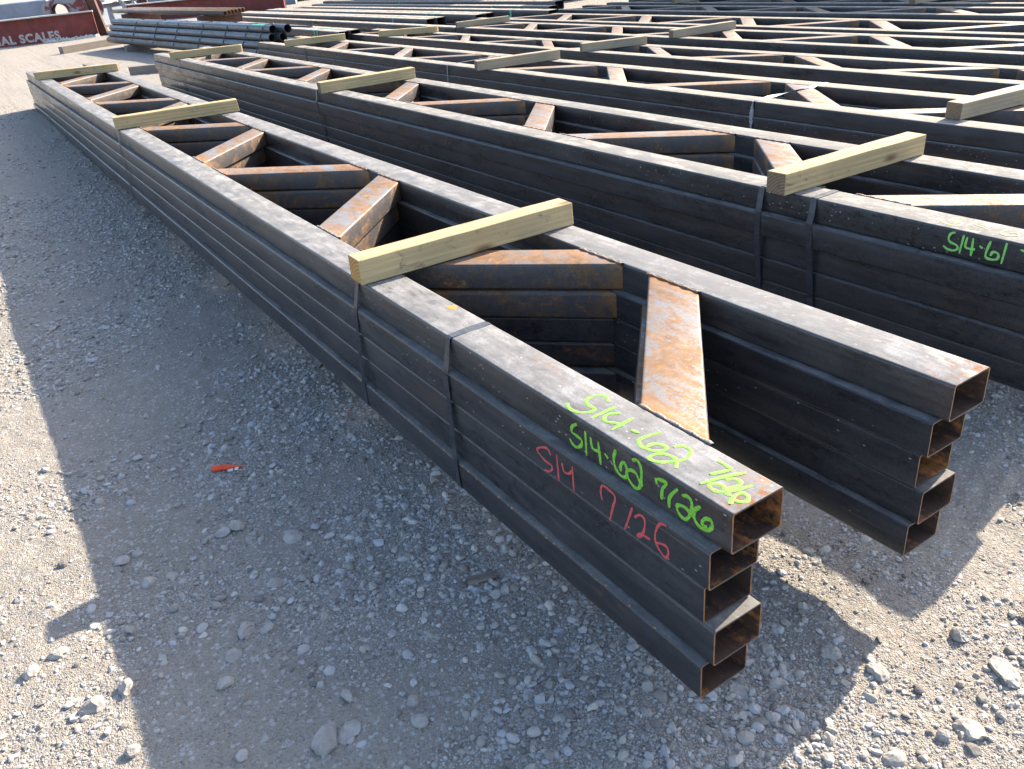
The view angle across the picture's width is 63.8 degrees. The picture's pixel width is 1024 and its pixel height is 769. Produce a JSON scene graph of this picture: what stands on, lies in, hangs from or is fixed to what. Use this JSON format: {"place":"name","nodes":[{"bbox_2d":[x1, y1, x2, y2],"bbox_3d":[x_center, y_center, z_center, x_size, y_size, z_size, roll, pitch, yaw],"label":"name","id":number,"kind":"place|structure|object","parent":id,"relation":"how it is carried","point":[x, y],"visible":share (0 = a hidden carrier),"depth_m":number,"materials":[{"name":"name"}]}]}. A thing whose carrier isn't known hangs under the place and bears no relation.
{"place":"outdoors","nodes":[
{"label":"outdoors","id":0,"kind":"place"},
{"bbox_2d":[284,33,345,46],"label":"timber block","id":1,"kind":"object","parent":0,"point":[313,40],"depth_m":12.51,"materials":[{"name":"yellow wood"}]},
{"bbox_2d":[242,12,435,24],"bbox_3d":[-4.827,-8.931,20.056,0.206,0.161,12.000,-22,32,-27],"label":"rectangular tube","id":2,"kind":"object","parent":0,"point":[411,20],"visible":0.52,"depth_m":18.24,"materials":[{"name":"metal"}]},
{"bbox_2d":[245,11,445,24],"bbox_3d":[-4.644,-9.004,20.156,0.200,0.155,12.000,-22,32,-27],"label":"rectangular tube","id":3,"kind":"object","parent":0,"point":[440,20],"visible":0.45,"depth_m":17.53,"materials":[{"name":"metal"}]},
{"bbox_2d":[276,8,494,17],"bbox_3d":[-3.716,-9.029,20.027,0.200,0.155,12.000,-22,32,-27],"label":"rectangular tube","id":4,"kind":"object","parent":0,"point":[489,14],"visible":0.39,"depth_m":17.98,"materials":[{"name":"metal"}]},
{"bbox_2d":[378,26,438,36],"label":"timber block","id":5,"kind":"object","parent":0,"point":[406,31],"depth_m":13.59,"materials":[{"name":"yellow wood"}]},
{"bbox_2d":[312,4,558,8],"bbox_3d":[-2.567,-9.256,20.230,0.226,0.161,12.200,-22,32,-27],"label":"rectangular tube","id":6,"kind":"object","parent":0,"point":[461,6],"visible":0.48,"depth_m":18.54,"materials":[{"name":"metal"}]},
{"bbox_2d":[323,0,563,8],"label":"rectangular tube","id":7,"kind":"object","parent":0,"point":[560,3],"visible":0.5,"depth_m":19.49,"materials":[{"name":"metal"}]},
{"bbox_2d":[455,16,509,27],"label":"timber block","id":8,"kind":"object","parent":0,"point":[484,21],"depth_m":13.92,"materials":[{"name":"brown wood"}]},
{"bbox_2d":[0,0,1023,768],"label":"ground","id":9,"kind":"structure","parent":0,"point":[48,446],"depth_m":2.55,"materials":[{"name":"gravel"}]},
{"bbox_2d":[22,664,39,680],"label":"rock","id":10,"kind":"object","parent":9,"relation":"on","point":[31,671],"visible":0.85,"depth_m":2.33,"materials":[{"name":"stone"}]},
{"bbox_2d":[0,10,99,47],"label":"scale beam","id":11,"kind":"structure","parent":9,"relation":"on","point":[26,30],"depth_m":23.78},
{"bbox_2d":[0,0,103,19],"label":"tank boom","id":12,"kind":"object","parent":9,"relation":"on","point":[23,9],"visible":0.49,"depth_m":24.80,"materials":[{"name":"paint"}]},
{"bbox_2d":[47,646,68,659],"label":"rock","id":13,"kind":"object","parent":9,"relation":"on","point":[59,652],"visible":1,"depth_m":2.38,"materials":[{"name":"stone"}]},
{"bbox_2d":[42,33,100,42],"bbox_3d":[-12.854,-10.107,23.990,1.599,0.109,0.300,-14,29,-15],"label":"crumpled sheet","id":14,"kind":"object","parent":9,"relation":"on","point":[73,38],"visible":0.99,"depth_m":23.94,"materials":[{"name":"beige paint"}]},
{"bbox_2d":[58,39,120,53],"bbox_3d":[-10.276,-8.595,20.738,0.161,0.170,2.374,12,33,30],"label":"loose timber","id":15,"kind":"object","parent":9,"relation":"on","point":[82,46],"visible":0.59,"depth_m":20.27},
{"bbox_2d":[78,695,105,718],"bbox_3d":[-1.128,0.868,2.210,0.075,0.053,0.063,-22,32,-27],"label":"rock","id":16,"kind":"object","parent":9,"relation":"on","point":[95,704],"visible":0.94,"depth_m":2.20,"materials":[{"name":"stone"}]},
{"bbox_2d":[84,0,107,35],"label":"steel post","id":17,"kind":"object","parent":9,"relation":"on","point":[99,19],"visible":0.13,"depth_m":24.23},
{"bbox_2d":[102,0,138,24],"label":"grey beam","id":18,"kind":"structure","parent":9,"relation":"on","point":[108,15],"depth_m":29.89,"materials":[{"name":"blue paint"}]},
{"bbox_2d":[114,555,129,565],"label":"rock","id":19,"kind":"object","parent":9,"relation":"on","point":[122,560],"visible":1,"depth_m":2.74,"materials":[{"name":"stone"}]},
{"bbox_2d":[117,678,132,697],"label":"rock","id":20,"kind":"object","parent":9,"relation":"on","point":[124,687],"visible":1,"depth_m":2.24,"materials":[{"name":"stone"}]},
{"bbox_2d":[123,744,140,758],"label":"rock","id":21,"kind":"object","parent":9,"relation":"on","point":[132,751],"visible":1,"depth_m":2.06,"materials":[{"name":"stone"}]},
{"bbox_2d":[124,45,155,51],"bbox_3d":[-8.537,-7.868,19.146,0.905,0.151,0.141,-26,34,-32],"label":"bearer timber","id":22,"kind":"object","parent":9,"relation":"on","point":[129,48],"visible":0.36,"depth_m":18.96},
{"bbox_2d":[121,14,160,19],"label":"support block","id":23,"kind":"object","parent":9,"relation":"on","point":[143,16],"depth_m":25.22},
{"bbox_2d":[128,64,157,74],"bbox_3d":[-5.925,-5.661,14.631,1.729,0.141,0.151,-5,28,0],"label":"loose timber","id":24,"kind":"object","parent":9,"relation":"on","point":[143,69],"visible":0.27,"depth_m":14.57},
{"bbox_2d":[141,576,156,588],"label":"rock","id":25,"kind":"object","parent":9,"relation":"on","point":[148,582],"visible":1,"depth_m":2.63,"materials":[{"name":"stone"}]},
{"bbox_2d":[124,0,286,19],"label":"scale beam","id":26,"kind":"structure","parent":9,"relation":"on","point":[255,5],"depth_m":28.65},
{"bbox_2d":[196,12,243,21],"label":"support block","id":27,"kind":"object","parent":9,"relation":"on","point":[237,17],"depth_m":20.62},
{"bbox_2d":[112,9,227,15],"bbox_3d":[-9.695,-10.296,22.748,0.108,0.168,9.439,-25,34,-31],"label":"rusty pipe","id":28,"kind":"object","parent":27,"relation":"on","point":[197,12],"visible":1,"depth_m":21.80,"materials":[{"name":"metal"}]},
{"bbox_2d":[128,8,237,13],"bbox_3d":[-9.496,-10.478,23.047,0.108,0.168,9.081,-25,34,-31],"label":"rusty pipe","id":29,"kind":"object","parent":27,"relation":"on","point":[236,11],"visible":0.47,"depth_m":22.77,"materials":[{"name":"metal"}]},
{"bbox_2d":[132,7,244,11],"bbox_3d":[-9.363,-10.599,23.246,0.108,0.168,8.842,-25,34,-31],"label":"rusty pipe","id":30,"kind":"object","parent":27,"relation":"on","point":[242,9],"visible":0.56,"depth_m":22.40,"materials":[{"name":"metal"}]},
{"bbox_2d":[214,526,230,537],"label":"rock","id":31,"kind":"object","parent":9,"relation":"on","point":[223,532],"visible":1,"depth_m":2.83,"materials":[{"name":"stone"}]},
{"bbox_2d":[216,676,233,689],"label":"rock","id":32,"kind":"object","parent":9,"relation":"on","point":[225,682],"visible":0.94,"depth_m":2.23,"materials":[{"name":"stone"}]},
{"bbox_2d":[212,464,242,471],"bbox_3d":[-1.104,0.320,3.191,0.117,0.019,0.039,-6,28,-1],"label":"plastic scrap","id":33,"kind":"object","parent":9,"relation":"on","point":[229,467],"visible":1,"depth_m":3.18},
{"bbox_2d":[225,648,241,662],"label":"rock","id":34,"kind":"object","parent":9,"relation":"on","point":[233,654],"visible":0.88,"depth_m":2.32,"materials":[{"name":"stone"}]},
{"bbox_2d":[229,520,244,529],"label":"rock","id":35,"kind":"object","parent":9,"relation":"on","point":[237,525],"visible":1,"depth_m":2.83,"materials":[{"name":"stone"}]},
{"bbox_2d":[237,622,254,639],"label":"rock","id":36,"kind":"object","parent":9,"relation":"on","point":[246,630],"visible":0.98,"depth_m":2.40,"materials":[{"name":"stone"}]},
{"bbox_2d":[259,622,274,634],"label":"rock","id":37,"kind":"object","parent":9,"relation":"on","point":[267,627],"visible":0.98,"depth_m":2.40,"materials":[{"name":"stone"}]},
{"bbox_2d":[266,578,283,588],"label":"rock","id":38,"kind":"object","parent":9,"relation":"on","point":[274,583],"visible":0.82,"depth_m":2.57,"materials":[{"name":"stone"}]},
{"bbox_2d":[283,529,303,543],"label":"rock","id":39,"kind":"object","parent":9,"relation":"on","point":[291,536],"visible":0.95,"depth_m":2.77,"materials":[{"name":"stone"}]},
{"bbox_2d":[311,721,337,755],"bbox_3d":[-0.459,0.883,2.054,0.066,0.049,0.089,16,35,34],"label":"rock","id":40,"kind":"object","parent":9,"relation":"on","point":[324,741],"visible":0.99,"depth_m":2.03,"materials":[{"name":"stone"}]},
{"bbox_2d":[340,688,352,702],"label":"rock","id":41,"kind":"object","parent":9,"relation":"on","point":[346,694],"visible":1,"depth_m":2.16,"materials":[{"name":"stone"}]},
{"bbox_2d":[337,719,360,744],"bbox_3d":[-0.412,0.876,2.074,0.074,0.034,0.068,-22,32,-27],"label":"rock","id":42,"kind":"object","parent":9,"relation":"on","point":[348,730],"visible":0.98,"depth_m":2.06,"materials":[{"name":"stone"}]},
{"bbox_2d":[406,694,418,707],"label":"rock","id":43,"kind":"object","parent":9,"relation":"on","point":[412,701],"visible":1,"depth_m":2.12,"materials":[{"name":"stone"}]},
{"bbox_2d":[410,713,428,728],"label":"rock","id":44,"kind":"object","parent":9,"relation":"on","point":[420,720],"visible":1,"depth_m":2.07,"materials":[{"name":"stone"}]},
{"bbox_2d":[468,571,498,584],"bbox_3d":[-0.089,0.587,2.514,0.103,0.010,0.032,-12,29,-18],"label":"wood splinter","id":45,"kind":"object","parent":9,"relation":"on","point":[481,577],"visible":1,"depth_m":2.51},
{"bbox_2d":[33,103,939,697],"bbox_3d":[-2.832,-1.798,6.981,0.894,0.103,13.126,-22,32,-27],"label":"steel truss","id":46,"kind":"object","parent":9,"relation":"on","point":[683,661],"visible":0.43,"depth_m":2.40,"materials":[{"name":"metal"}]},
{"bbox_2d":[32,96,955,665],"bbox_3d":[-2.817,-1.890,6.929,0.894,0.102,13.131,-22,32,-27],"label":"steel truss","id":47,"kind":"object","parent":46,"relation":"on","point":[722,636],"visible":0.19,"depth_m":2.34,"materials":[{"name":"metal"}]},
{"bbox_2d":[29,88,952,622],"bbox_3d":[-2.843,-1.989,6.899,0.894,0.102,13.123,-22,32,-27],"label":"steel truss","id":48,"kind":"object","parent":47,"relation":"on","point":[703,604],"visible":0.2,"depth_m":2.41,"materials":[{"name":"metal"}]},
{"bbox_2d":[26,80,965,590],"bbox_3d":[-2.845,-2.072,6.836,0.895,0.105,13.122,-22,32,-27],"label":"steel truss","id":49,"kind":"object","parent":48,"relation":"on","point":[692,552],"visible":0.54,"depth_m":2.46,"materials":[{"name":"black metal"}]},
{"bbox_2d":[26,63,989,554],"bbox_3d":[-2.819,-2.164,6.775,0.895,0.107,13.128,-22,32,-27],"label":"steel truss","id":50,"kind":"object","parent":49,"relation":"on","point":[656,445],"visible":0.88,"depth_m":2.50,"materials":[{"name":"metal"}]},
{"bbox_2d":[33,63,119,79],"bbox_3d":[-5.493,-3.957,10.398,1.015,0.090,0.102,-9,28,-6],"label":"timber block","id":51,"kind":"object","parent":50,"relation":"on","point":[75,71],"depth_m":10.36,"materials":[{"name":"yellow wood"}]},
{"bbox_2d":[112,98,239,129],"bbox_3d":[-2.641,-2.134,6.484,0.940,0.090,0.102,-16,30,-18],"label":"timber block","id":52,"kind":"object","parent":50,"relation":"on","point":[145,118],"depth_m":6.44,"materials":[{"name":"yellow wood"}]},
{"bbox_2d":[354,281,368,405],"bbox_3d":[-0.491,-0.169,3.084,0.191,0.522,0.074,-22,32,-27],"label":"steel strap","id":53,"kind":"object","parent":50,"relation":"attached to","point":[358,336],"visible":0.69,"depth_m":3.03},
{"bbox_2d":[348,198,572,284],"bbox_3d":[-0.167,-0.545,3.074,0.910,0.090,0.097,-21,32,-25],"label":"timber block","id":54,"kind":"object","parent":50,"relation":"on","point":[375,264],"depth_m":3.02,"materials":[{"name":"yellow wood"}]},
{"bbox_2d":[442,321,493,487],"bbox_3d":[-0.117,0.071,2.570,0.193,0.525,0.043,-22,32,-27],"label":"steel strap","id":55,"kind":"object","parent":50,"relation":"attached to","point":[445,374],"visible":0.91,"depth_m":2.48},
{"bbox_2d":[161,83,1023,390],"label":"steel truss","id":56,"kind":"object","parent":9,"relation":"on","point":[1007,371],"visible":0.23,"depth_m":3.76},
{"bbox_2d":[159,76,1023,363],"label":"steel truss","id":57,"kind":"object","parent":56,"relation":"on","point":[993,339],"visible":0.34,"depth_m":3.87,"materials":[{"name":"metal"}]},
{"bbox_2d":[158,69,1023,333],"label":"steel truss","id":58,"kind":"object","parent":57,"relation":"on","point":[983,309],"visible":0.2,"depth_m":3.88,"materials":[{"name":"metal"}]},
{"bbox_2d":[154,61,1023,307],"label":"steel truss","id":59,"kind":"object","parent":58,"relation":"on","point":[992,282],"visible":0.43,"depth_m":3.94,"materials":[{"name":"metal"}]},
{"bbox_2d":[154,46,1023,273],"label":"steel truss","id":60,"kind":"object","parent":59,"relation":"on","point":[981,220],"visible":0.86,"depth_m":4.25,"materials":[{"name":"black metal"}]},
{"bbox_2d":[169,44,242,58],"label":"timber block","id":61,"kind":"object","parent":60,"relation":"on","point":[205,51],"depth_m":11.40,"materials":[{"name":"yellow wood"}]},
{"bbox_2d":[316,67,415,93],"bbox_3d":[-1.295,-2.726,7.361,0.899,0.090,0.101,-19,31,-23],"label":"timber block","id":62,"kind":"object","parent":60,"relation":"on","point":[356,81],"depth_m":7.31,"materials":[{"name":"yellow wood"}]},
{"bbox_2d":[754,184,766,288],"bbox_3d":[1.154,-0.640,3.679,0.179,0.524,0.042,-22,32,-27],"label":"steel strap","id":63,"kind":"object","parent":60,"relation":"attached to","point":[756,235],"visible":0.58,"depth_m":3.62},
{"bbox_2d":[805,190,838,306],"bbox_3d":[1.307,-0.542,3.469,0.179,0.524,0.068,-22,32,-27],"label":"steel strap","id":64,"kind":"object","parent":60,"relation":"attached to","point":[808,229],"visible":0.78,"depth_m":3.40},
{"bbox_2d":[766,132,925,195],"bbox_3d":[1.470,-0.970,3.586,0.886,0.090,0.102,-20,31,-24],"label":"timber block","id":65,"kind":"object","parent":60,"relation":"on","point":[817,171],"depth_m":3.52,"materials":[{"name":"yellow wood"}]},
{"bbox_2d":[613,704,627,715],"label":"rock","id":66,"kind":"object","parent":9,"relation":"on","point":[621,709],"visible":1,"depth_m":2.05,"materials":[{"name":"stone"}]},
{"bbox_2d":[638,707,652,716],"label":"rock","id":67,"kind":"object","parent":9,"relation":"on","point":[645,711],"visible":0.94,"depth_m":2.04,"materials":[{"name":"stone"}]},
{"bbox_2d":[729,680,748,699],"bbox_3d":[0.576,0.777,2.074,0.055,0.024,0.070,6,30,21],"label":"rock","id":68,"kind":"object","parent":9,"relation":"on","point":[740,691],"visible":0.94,"depth_m":2.07,"materials":[{"name":"stone"}]},
{"bbox_2d":[761,643,774,655],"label":"rock","id":69,"kind":"object","parent":9,"relation":"on","point":[767,648],"visible":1,"depth_m":2.17,"materials":[{"name":"stone"}]},
{"bbox_2d":[765,711,776,722],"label":"rock","id":70,"kind":"object","parent":9,"relation":"on","point":[771,716],"visible":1,"depth_m":1.98,"materials":[{"name":"stone"}]},
{"bbox_2d":[768,677,784,689],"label":"rock","id":71,"kind":"object","parent":9,"relation":"on","point":[777,683],"visible":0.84,"depth_m":2.07,"materials":[{"name":"stone"}]},
{"bbox_2d":[820,645,841,659],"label":"rock","id":72,"kind":"object","parent":9,"relation":"on","point":[831,652],"visible":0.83,"depth_m":2.13,"materials":[{"name":"stone"}]},
{"bbox_2d":[866,662,889,682],"bbox_3d":[0.926,0.728,2.079,0.054,0.036,0.063,-22,32,-27],"label":"rock","id":73,"kind":"object","parent":9,"relation":"on","point":[878,671],"visible":1,"depth_m":2.07,"materials":[{"name":"stone"}]},
{"bbox_2d":[882,749,906,766],"bbox_3d":[0.870,0.853,1.871,0.054,0.035,0.056,16,35,34],"label":"rock","id":74,"kind":"object","parent":9,"relation":"on","point":[896,757],"visible":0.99,"depth_m":1.86,"materials":[{"name":"stone"}]},
{"bbox_2d":[936,729,951,743],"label":"rock","id":75,"kind":"object","parent":9,"relation":"on","point":[944,735],"visible":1,"depth_m":1.89,"materials":[{"name":"stone"}]},
{"bbox_2d":[950,626,970,641],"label":"rock","id":76,"kind":"object","parent":9,"relation":"on","point":[958,634],"visible":1,"depth_m":2.14,"materials":[{"name":"stone"}]},
{"bbox_2d":[952,718,987,741],"bbox_3d":[1.061,0.808,1.915,0.074,0.042,0.065,-13,29,-13],"label":"rock","id":77,"kind":"object","parent":9,"relation":"on","point":[972,730],"visible":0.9,"depth_m":1.90,"materials":[{"name":"stone"}]},
{"bbox_2d":[989,656,1021,688],"bbox_3d":[1.223,0.714,2.035,0.060,0.030,0.102,-7,28,-1],"label":"rock","id":78,"kind":"object","parent":9,"relation":"on","point":[1004,669],"visible":1,"depth_m":2.02,"materials":[{"name":"stone"}]},
{"bbox_3d":[-0.245,-3.190,9.067,0.787,0.102,13.123,-22,32,-27],"label":"steel truss","id":79,"kind":"object","parent":9,"relation":"on","visible":0},
{"bbox_3d":[-0.289,-3.285,9.034,0.787,0.102,13.126,-22,32,-27],"label":"steel truss","id":80,"kind":"object","parent":79,"relation":"on","visible":0},
{"bbox_2d":[258,49,1023,169],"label":"steel truss","id":81,"kind":"object","parent":80,"relation":"on","point":[1002,158],"visible":0.22,"depth_m":5.96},
{"bbox_2d":[257,36,1023,152],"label":"steel truss","id":82,"kind":"object","parent":81,"relation":"on","point":[921,112],"visible":0.88,"depth_m":6.17,"materials":[{"name":"metal"}]},
{"bbox_2d":[474,49,559,70],"bbox_3d":[0.057,-3.289,8.329,0.900,0.090,0.102,-15,29,-16],"label":"timber block","id":83,"kind":"object","parent":82,"relation":"on","point":[516,59],"depth_m":8.28,"materials":[{"name":"brown wood"}]},
{"bbox_2d":[749,82,829,128],"bbox_3d":[1.986,-1.881,5.894,0.820,0.430,0.032,-22,32,-27],"label":"steel strap","id":84,"kind":"object","parent":82,"relation":"attached to","point":[751,113],"visible":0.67,"depth_m":5.69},
{"bbox_2d":[945,84,1023,119],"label":"timber block","id":85,"kind":"object","parent":82,"relation":"on","point":[982,103],"depth_m":4.68,"materials":[{"name":"brown wood"}]},
{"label":"steel truss","id":86,"kind":"object","parent":9,"relation":"on","visible":0},
{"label":"steel truss","id":87,"kind":"object","parent":86,"relation":"on","visible":0},
{"bbox_2d":[472,13,1023,38],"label":"steel truss","id":88,"kind":"object","parent":87,"relation":"on","point":[988,29],"visible":0.65,"depth_m":9.98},
{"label":"rectangular tube","id":89,"kind":"object","parent":9,"relation":"on","visible":0},
{"bbox_2d":[200,15,455,32],"bbox_3d":[-5.438,-8.960,20.351,0.190,0.155,16.500,-22,32,-27],"label":"rectangular tube","id":90,"kind":"object","parent":89,"relation":"on","point":[364,26],"visible":0.47,"depth_m":17.68,"materials":[{"name":"metal"}]},
{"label":"rectangular tube","id":91,"kind":"object","parent":9,"relation":"on","visible":0},
{"bbox_2d":[286,27,349,39],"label":"rectangular tube","id":92,"kind":"object","parent":91,"relation":"on","point":[302,31],"visible":0.41,"depth_m":15.53,"materials":[{"name":"metal"}]},
{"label":"rectangular tube","id":93,"kind":"object","parent":9,"relation":"on","visible":0},
{"bbox_2d":[245,22,360,38],"bbox_3d":[-4.722,-7.499,17.363,0.206,0.161,7.000,-22,32,-27],"label":"rectangular tube","id":94,"kind":"object","parent":93,"relation":"on","point":[351,30],"visible":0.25,"depth_m":15.12,"materials":[{"name":"metal"}]},
{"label":"rectangular tube","id":95,"kind":"object","parent":9,"relation":"on","visible":0},
{"bbox_2d":[266,9,484,22],"bbox_3d":[-3.899,-8.957,19.927,0.206,0.161,12.000,-22,32,-27],"label":"rectangular tube","id":96,"kind":"object","parent":95,"relation":"on","point":[454,17],"visible":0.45,"depth_m":17.46,"materials":[{"name":"metal"}]},
{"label":"rectangular tube","id":97,"kind":"object","parent":9,"relation":"on","visible":0},
{"bbox_2d":[303,6,558,17],"bbox_3d":[-2.615,-8.781,19.358,0.226,0.161,12.200,-22,32,-27],"label":"rectangular tube","id":98,"kind":"object","parent":97,"relation":"on","point":[511,13],"visible":0.54,"depth_m":16.69,"materials":[{"name":"metal"}]},
{"bbox_2d":[353,40,973,95],"bbox_3d":[0.788,-4.078,10.297,0.712,0.102,13.129,-22,32,-27],"label":"steel truss","id":99,"kind":"object","parent":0,"point":[717,72],"visible":0.02,"depth_m":7.87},
{"bbox_2d":[351,29,1023,94],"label":"steel truss","id":100,"kind":"object","parent":99,"relation":"on","point":[955,77],"visible":0.86,"depth_m":7.82,"materials":[{"name":"metal"}]},
{"bbox_2d":[580,35,646,51],"bbox_3d":[1.189,-3.997,9.645,0.790,0.090,0.101,-10,29,-7],"label":"timber block","id":101,"kind":"object","parent":100,"relation":"on","point":[613,43],"depth_m":9.60,"materials":[{"name":"brown wood"}]},
{"bbox_2d":[455,22,1023,65],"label":"steel truss","id":102,"kind":"object","parent":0,"point":[999,51],"visible":0.84,"depth_m":8.83,"materials":[{"name":"metal"}]},
{"bbox_2d":[669,21,735,37],"bbox_3d":[2.342,-4.365,10.108,0.911,0.090,0.102,-16,30,-18],"label":"timber block","id":103,"kind":"object","parent":102,"relation":"on","point":[701,29],"depth_m":10.06,"materials":[{"name":"brown wood"}]},
{"bbox_2d":[558,5,1023,20],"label":"steel truss","id":104,"kind":"object","parent":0,"point":[949,13],"visible":0.78,"depth_m":11.21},
{"bbox_2d":[607,0,1023,6],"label":"steel truss","id":105,"kind":"object","parent":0,"point":[982,3],"visible":0.65,"depth_m":12.06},
{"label":"steel pipe","id":106,"kind":"object","parent":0,"visible":0},
{"bbox_2d":[109,25,275,41],"bbox_3d":[-6.859,-7.229,16.873,0.139,0.211,8.941,-26,34,-32],"label":"steel pipe","id":107,"kind":"object","parent":106,"relation":"on","point":[255,36],"visible":0.96,"depth_m":15.88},
{"bbox_2d":[111,19,276,33],"bbox_3d":[-6.837,-7.372,16.876,0.142,0.211,8.874,-26,34,-32],"label":"steel pipe","id":108,"kind":"object","parent":107,"relation":"on","point":[256,28],"visible":0.92,"depth_m":15.87,"materials":[{"name":"grey metal"}]},
{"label":"steel pipe","id":109,"kind":"object","parent":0,"visible":0},
{"bbox_2d":[118,18,291,32],"bbox_3d":[-6.645,-7.382,16.860,0.139,0.213,9.138,-26,34,-32],"label":"steel pipe","id":110,"kind":"object","parent":109,"relation":"on","point":[285,28],"visible":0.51,"depth_m":14.34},
{"bbox_3d":[-4.730,-5.956,14.981,0.905,0.143,0.141,-26,34,-32],"label":"bearer timber","id":111,"kind":"object","parent":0,"visible":0},
{"bbox_2d":[106,37,258,53],"bbox_3d":[-7.016,-6.998,16.990,0.139,0.209,8.722,-26,34,-32],"label":"steel pipe","id":112,"kind":"object","parent":111,"relation":"on","point":[161,44],"visible":0.62,"depth_m":17.33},
{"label":"steel pipe","id":113,"kind":"object","parent":111,"relation":"on","visible":0},
{"bbox_2d":[108,31,261,48],"bbox_3d":[-6.929,-7.109,16.922,0.139,0.210,8.858,-26,34,-32],"label":"steel pipe","id":114,"kind":"object","parent":113,"relation":"on","point":[248,44],"visible":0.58,"depth_m":16.32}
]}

